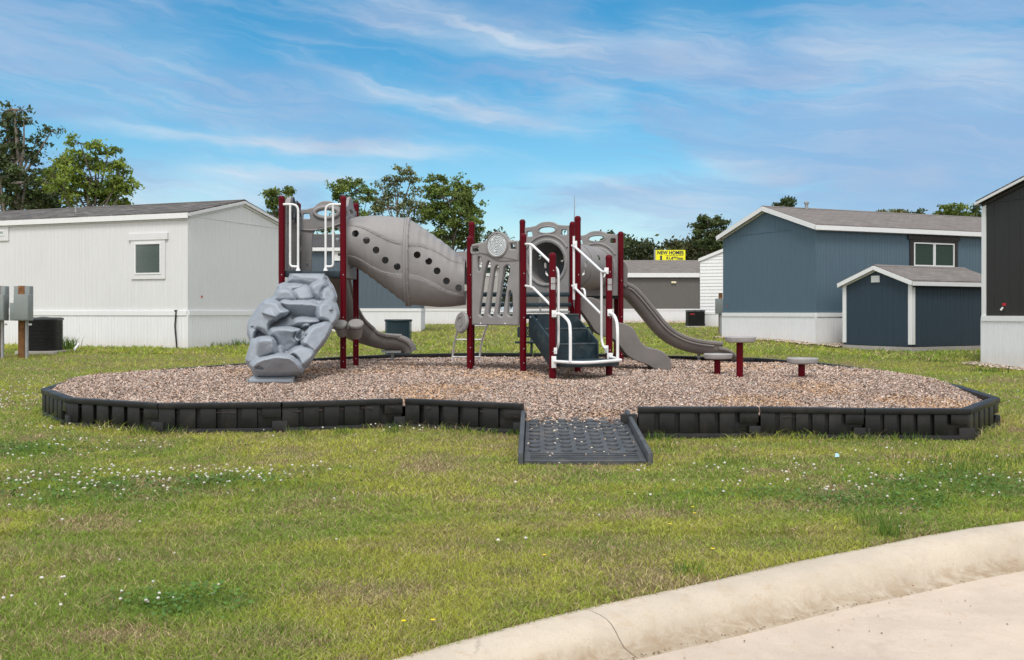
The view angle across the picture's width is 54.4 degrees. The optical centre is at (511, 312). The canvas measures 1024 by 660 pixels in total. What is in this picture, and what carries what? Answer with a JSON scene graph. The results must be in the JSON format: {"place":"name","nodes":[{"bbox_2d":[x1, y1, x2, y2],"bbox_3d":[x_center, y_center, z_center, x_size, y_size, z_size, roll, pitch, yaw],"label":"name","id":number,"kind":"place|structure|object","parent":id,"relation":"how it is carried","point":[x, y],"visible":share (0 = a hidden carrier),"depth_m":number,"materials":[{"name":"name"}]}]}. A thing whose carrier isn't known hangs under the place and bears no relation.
{"place":"outdoors","nodes":[
{"label":"outdoors","id":0,"kind":"place"},
{"bbox_2d":[0,313,1023,659],"bbox_3d":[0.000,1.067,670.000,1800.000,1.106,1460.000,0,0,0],"label":"lawn","id":1,"kind":"structure","parent":0,"point":[504,445],"depth_m":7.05,"materials":[{"name":"plant"}]},
{"bbox_2d":[0,286,8,358],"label":"meter pedestal","id":2,"kind":"object","parent":1,"relation":"on","point":[4,303],"visible":0.87,"depth_m":20.84,"materials":[{"name":"metal"}]},
{"bbox_2d":[10,286,32,357],"bbox_3d":[-10.264,0.290,20.854,0.468,1.720,0.412,0,0,0],"label":"meter pedestal","id":3,"kind":"object","parent":1,"relation":"on","point":[21,308],"visible":0.96,"depth_m":20.83,"materials":[{"name":"metal"}]},
{"bbox_2d":[0,100,66,210],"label":"broadleaf tree","id":4,"kind":"object","parent":1,"relation":"on","point":[15,178],"visible":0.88,"depth_m":47.67,"materials":[{"name":"green plant"}]},
{"bbox_2d":[4,165,69,210],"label":"broadleaf tree","id":5,"kind":"object","parent":1,"relation":"on","point":[45,195],"visible":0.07,"depth_m":49.25,"materials":[{"name":"green plant"}]},
{"bbox_2d":[15,317,65,353],"bbox_3d":[-10.520,0.537,22.350,0.860,0.904,0.860,0,0,0],"label":"air conditioner","id":6,"kind":"object","parent":1,"relation":"on","point":[45,334],"visible":0.84,"depth_m":22.01,"materials":[{"name":"metal"}]},
{"bbox_2d":[35,131,144,207],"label":"broadleaf tree","id":7,"kind":"object","parent":1,"relation":"on","point":[96,190],"visible":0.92,"depth_m":45.77,"materials":[{"name":"green plant"}]},
{"bbox_2d":[0,199,287,348],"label":"mobile home","id":8,"kind":"object","parent":1,"relation":"on","point":[188,274],"visible":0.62,"depth_m":24.65,"materials":[{"name":"white paint"}]},
{"bbox_2d":[0,225,8,240],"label":"window","id":9,"kind":"structure","parent":8,"relation":"in","point":[5,229],"depth_m":25.62,"materials":[{"name":"white paint"}]},
{"bbox_2d":[128,233,167,278],"bbox_3d":[-8.770,-1.367,23.989,1.182,1.099,0.045,0,0,21],"label":"window","id":10,"kind":"structure","parent":8,"relation":"in","point":[148,250],"depth_m":23.99,"materials":[{"name":"white paint"}]},
{"bbox_2d":[258,185,296,218],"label":"broadleaf tree","id":11,"kind":"object","parent":1,"relation":"on","point":[271,196],"visible":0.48,"depth_m":55.68,"materials":[{"name":"green plant"}]},
{"bbox_2d":[316,175,377,233],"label":"broadleaf tree","id":12,"kind":"object","parent":1,"relation":"on","point":[344,185],"visible":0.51,"depth_m":61.78,"materials":[{"name":"green plant"}]},
{"bbox_2d":[312,234,425,331],"bbox_3d":[-10.059,-1.079,39.308,13.250,4.099,4.524,0,0,-3],"label":"mobile home","id":13,"kind":"object","parent":1,"relation":"on","point":[379,304],"visible":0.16,"depth_m":37.41,"materials":[{"name":"blue"}]},
{"bbox_2d":[334,251,339,260],"bbox_3d":[-6.473,-2.201,37.329,0.459,0.480,0.042,0,0,-3],"label":"window","id":14,"kind":"structure","parent":13,"relation":"in","point":[336,258],"depth_m":37.31,"materials":[{"name":"white paint"}]},
{"bbox_2d":[361,163,431,224],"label":"broadleaf tree","id":15,"kind":"object","parent":1,"relation":"on","point":[380,208],"visible":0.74,"depth_m":63.83,"materials":[{"name":"green plant"}]},
{"bbox_2d":[384,319,411,353],"bbox_3d":[-2.248,0.564,19.700,0.550,0.874,0.550,0,0,0],"label":"air conditioner","id":16,"kind":"object","parent":1,"relation":"on","point":[403,327],"visible":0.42,"depth_m":19.50,"materials":[{"name":"teal metal"}]},
{"bbox_2d":[414,172,488,251],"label":"broadleaf tree","id":17,"kind":"object","parent":1,"relation":"on","point":[465,209],"visible":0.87,"depth_m":59.43,"materials":[{"name":"green plant"}]},
{"bbox_2d":[424,252,501,323],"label":"mobile home","id":18,"kind":"object","parent":1,"relation":"on","point":[439,315],"visible":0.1,"depth_m":50.97,"materials":[{"name":"grey"}]},
{"bbox_2d":[481,263,495,275],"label":"window","id":19,"kind":"structure","parent":18,"relation":"in","point":[488,269],"depth_m":50.98,"materials":[{"name":"white paint"}]},
{"bbox_2d":[0,348,1023,619],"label":"clover","id":20,"kind":"object","parent":1,"relation":"on","point":[179,608],"depth_m":7.27,"materials":[{"name":"white plant"}]},
{"bbox_2d":[41,353,999,440],"bbox_3d":[-0.122,1.028,14.014,10.987,0.578,9.011,0,0,0],"label":"playground border","id":21,"kind":"object","parent":1,"relation":"on","point":[967,423],"visible":0.41,"depth_m":9.97,"materials":[{"name":"black plastic"}]},
{"bbox_2d":[52,356,981,422],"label":"wood chips","id":22,"kind":"object","parent":21,"relation":"in","point":[457,373],"visible":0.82,"depth_m":11.80,"materials":[{"name":"brown wood"}]},
{"bbox_2d":[245,195,735,382],"bbox_3d":[0.142,-0.358,15.137,7.445,2.744,6.222,0,0,0],"label":"play structure","id":23,"kind":"object","parent":22,"relation":"on","point":[300,314],"visible":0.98,"depth_m":14.48,"materials":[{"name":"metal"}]},
{"bbox_2d":[703,353,732,373],"bbox_3d":[2.822,0.761,13.655,0.397,0.408,0.376,0,0,0],"label":"stepping pod","id":24,"kind":"object","parent":22,"relation":"on","point":[717,357],"visible":0.98,"depth_m":13.57,"materials":[{"name":"grey plastic"}]},
{"bbox_2d":[725,336,755,376],"bbox_3d":[2.924,0.626,12.755,0.397,0.649,0.376,0,0,0],"label":"stepping pod","id":25,"kind":"object","parent":22,"relation":"on","point":[739,341],"visible":0.99,"depth_m":12.71,"materials":[{"name":"grey plastic"}]},
{"bbox_2d":[786,357,817,377],"bbox_3d":[3.716,0.761,12.755,0.397,0.373,0.376,0,0,0],"label":"stepping pod","id":26,"kind":"object","parent":22,"relation":"on","point":[801,362],"visible":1,"depth_m":12.64,"materials":[{"name":"grey plastic"}]},
{"bbox_2d":[454,226,714,308],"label":"woods","id":27,"kind":"object","parent":1,"relation":"on","point":[643,249],"visible":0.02,"depth_m":121.69,"materials":[{"name":"green plant"}]},
{"bbox_2d":[518,410,652,465],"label":"access ramp","id":28,"kind":"structure","parent":1,"relation":"on","point":[566,449],"depth_m":8.84,"materials":[{"name":"black plastic"}]},
{"bbox_2d":[527,418,633,455],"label":"spilled chips","id":29,"kind":"object","parent":28,"relation":"on","point":[574,431],"visible":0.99,"depth_m":9.40,"materials":[{"name":"brown wood"}]},
{"bbox_2d":[526,260,699,321],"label":"mobile home","id":30,"kind":"object","parent":1,"relation":"on","point":[669,290],"visible":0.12,"depth_m":60.50,"materials":[{"name":"grey"}]},
{"bbox_2d":[654,249,684,259],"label":"roadside sign","id":31,"kind":"object","parent":1,"relation":"on","point":[669,254],"visible":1,"depth_m":95.00,"materials":[{"name":"metal"}]},
{"bbox_2d":[684,310,706,326],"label":"air conditioner","id":32,"kind":"object","parent":1,"relation":"on","point":[695,318],"visible":0.95,"depth_m":44.23,"materials":[{"name":"metal"}]},
{"bbox_2d":[687,214,731,258],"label":"oak tree","id":33,"kind":"object","parent":1,"relation":"on","point":[704,224],"visible":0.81,"depth_m":77.68,"materials":[{"name":"green plant"}]},
{"bbox_2d":[698,249,722,326],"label":"mobile home","id":34,"kind":"object","parent":1,"relation":"on","point":[711,276],"visible":0.1,"depth_m":44.80,"materials":[{"name":"white"}]},
{"bbox_2d":[715,293,722,334],"bbox_3d":[7.094,0.126,34.020,0.300,1.615,0.280,0,0,0],"label":"meter pedestal","id":35,"kind":"object","parent":1,"relation":"on","point":[719,305],"visible":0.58,"depth_m":33.92,"materials":[{"name":"grey paint"}]},
{"bbox_2d":[772,195,796,206],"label":"broadleaf tree","id":36,"kind":"object","parent":1,"relation":"on","point":[788,201],"visible":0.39,"depth_m":80.02,"materials":[{"name":"green plant"}]},
{"bbox_2d":[716,201,981,344],"bbox_3d":[14.751,-1.095,32.257,16.330,4.450,4.584,0,0,-24],"label":"mobile home","id":37,"kind":"object","parent":1,"relation":"on","point":[786,270],"visible":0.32,"depth_m":28.52,"materials":[{"name":"blue paint"}]},
{"bbox_2d":[907,234,959,266],"bbox_3d":[12.211,-1.723,28.800,2.011,1.039,0.045,0,0,-24],"label":"window","id":38,"kind":"structure","parent":37,"relation":"in","point":[924,250],"depth_m":28.78,"materials":[{"name":"glass"}]},
{"bbox_2d":[876,209,894,211],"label":"broadleaf tree","id":39,"kind":"object","parent":1,"relation":"on","point":[884,210],"visible":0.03,"depth_m":74.28,"materials":[{"name":"green plant"}]},
{"bbox_2d":[894,209,911,212],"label":"broadleaf tree","id":40,"kind":"object","parent":1,"relation":"on","point":[901,211],"visible":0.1,"depth_m":73.70,"materials":[{"name":"green plant"}]},
{"bbox_2d":[837,264,981,351],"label":"garden shed","id":41,"kind":"structure","parent":1,"relation":"on","point":[903,307],"depth_m":25.28,"materials":[{"name":"blue paint"}]},
{"bbox_2d":[912,207,927,213],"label":"broadleaf tree","id":42,"kind":"object","parent":1,"relation":"on","point":[919,211],"visible":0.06,"depth_m":74.16,"materials":[{"name":"green plant"}]},
{"bbox_2d":[932,202,973,215],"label":"broadleaf tree","id":43,"kind":"object","parent":1,"relation":"on","point":[947,209],"visible":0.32,"depth_m":72.96,"materials":[{"name":"green plant"}]},
{"bbox_2d":[954,208,976,216],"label":"broadleaf tree","id":44,"kind":"object","parent":1,"relation":"on","point":[962,213],"visible":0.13,"depth_m":73.32,"materials":[{"name":"green plant"}]},
{"bbox_2d":[968,204,981,216],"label":"broadleaf tree","id":45,"kind":"object","parent":1,"relation":"on","point":[976,209],"visible":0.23,"depth_m":73.61,"materials":[{"name":"green plant"}]},
{"bbox_2d":[974,176,1023,366],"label":"mobile home","id":46,"kind":"object","parent":1,"relation":"on","point":[1002,329],"visible":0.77,"depth_m":20.41,"materials":[{"name":"grey"}]},
{"bbox_2d":[0,0,1023,310],"label":"sky","id":47,"kind":"structure","parent":0,"point":[656,116],"materials":[{"name":"blue"}]},
{"bbox_2d":[515,327,592,352],"bbox_3d":[0.862,0.662,19.714,1.613,0.773,0.419,0,0,0],"label":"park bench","id":48,"kind":"object","parent":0,"point":[531,342],"visible":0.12,"depth_m":19.85,"materials":[{"name":"plastic"}]},
{"bbox_2d":[526,320,1023,369],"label":"gravel","id":49,"kind":"structure","parent":0,"point":[986,364],"depth_m":26.89,"materials":[{"name":"grey gravel"}]},
{"bbox_2d":[638,571,1023,659],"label":"road","id":50,"kind":"structure","parent":0,"point":[979,628],"depth_m":4.67,"materials":[{"name":"concrete"}]},
{"bbox_2d":[393,521,1023,659],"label":"kerb","id":51,"kind":"structure","parent":50,"relation":"on","point":[675,619],"depth_m":4.92,"materials":[{"name":"concrete"}]},
{"bbox_2d":[619,572,1008,659],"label":"gutter grit","id":52,"kind":"object","parent":50,"relation":"on","point":[792,619],"visible":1,"depth_m":4.80,"materials":[{"name":"beige gravel"}]}
]}

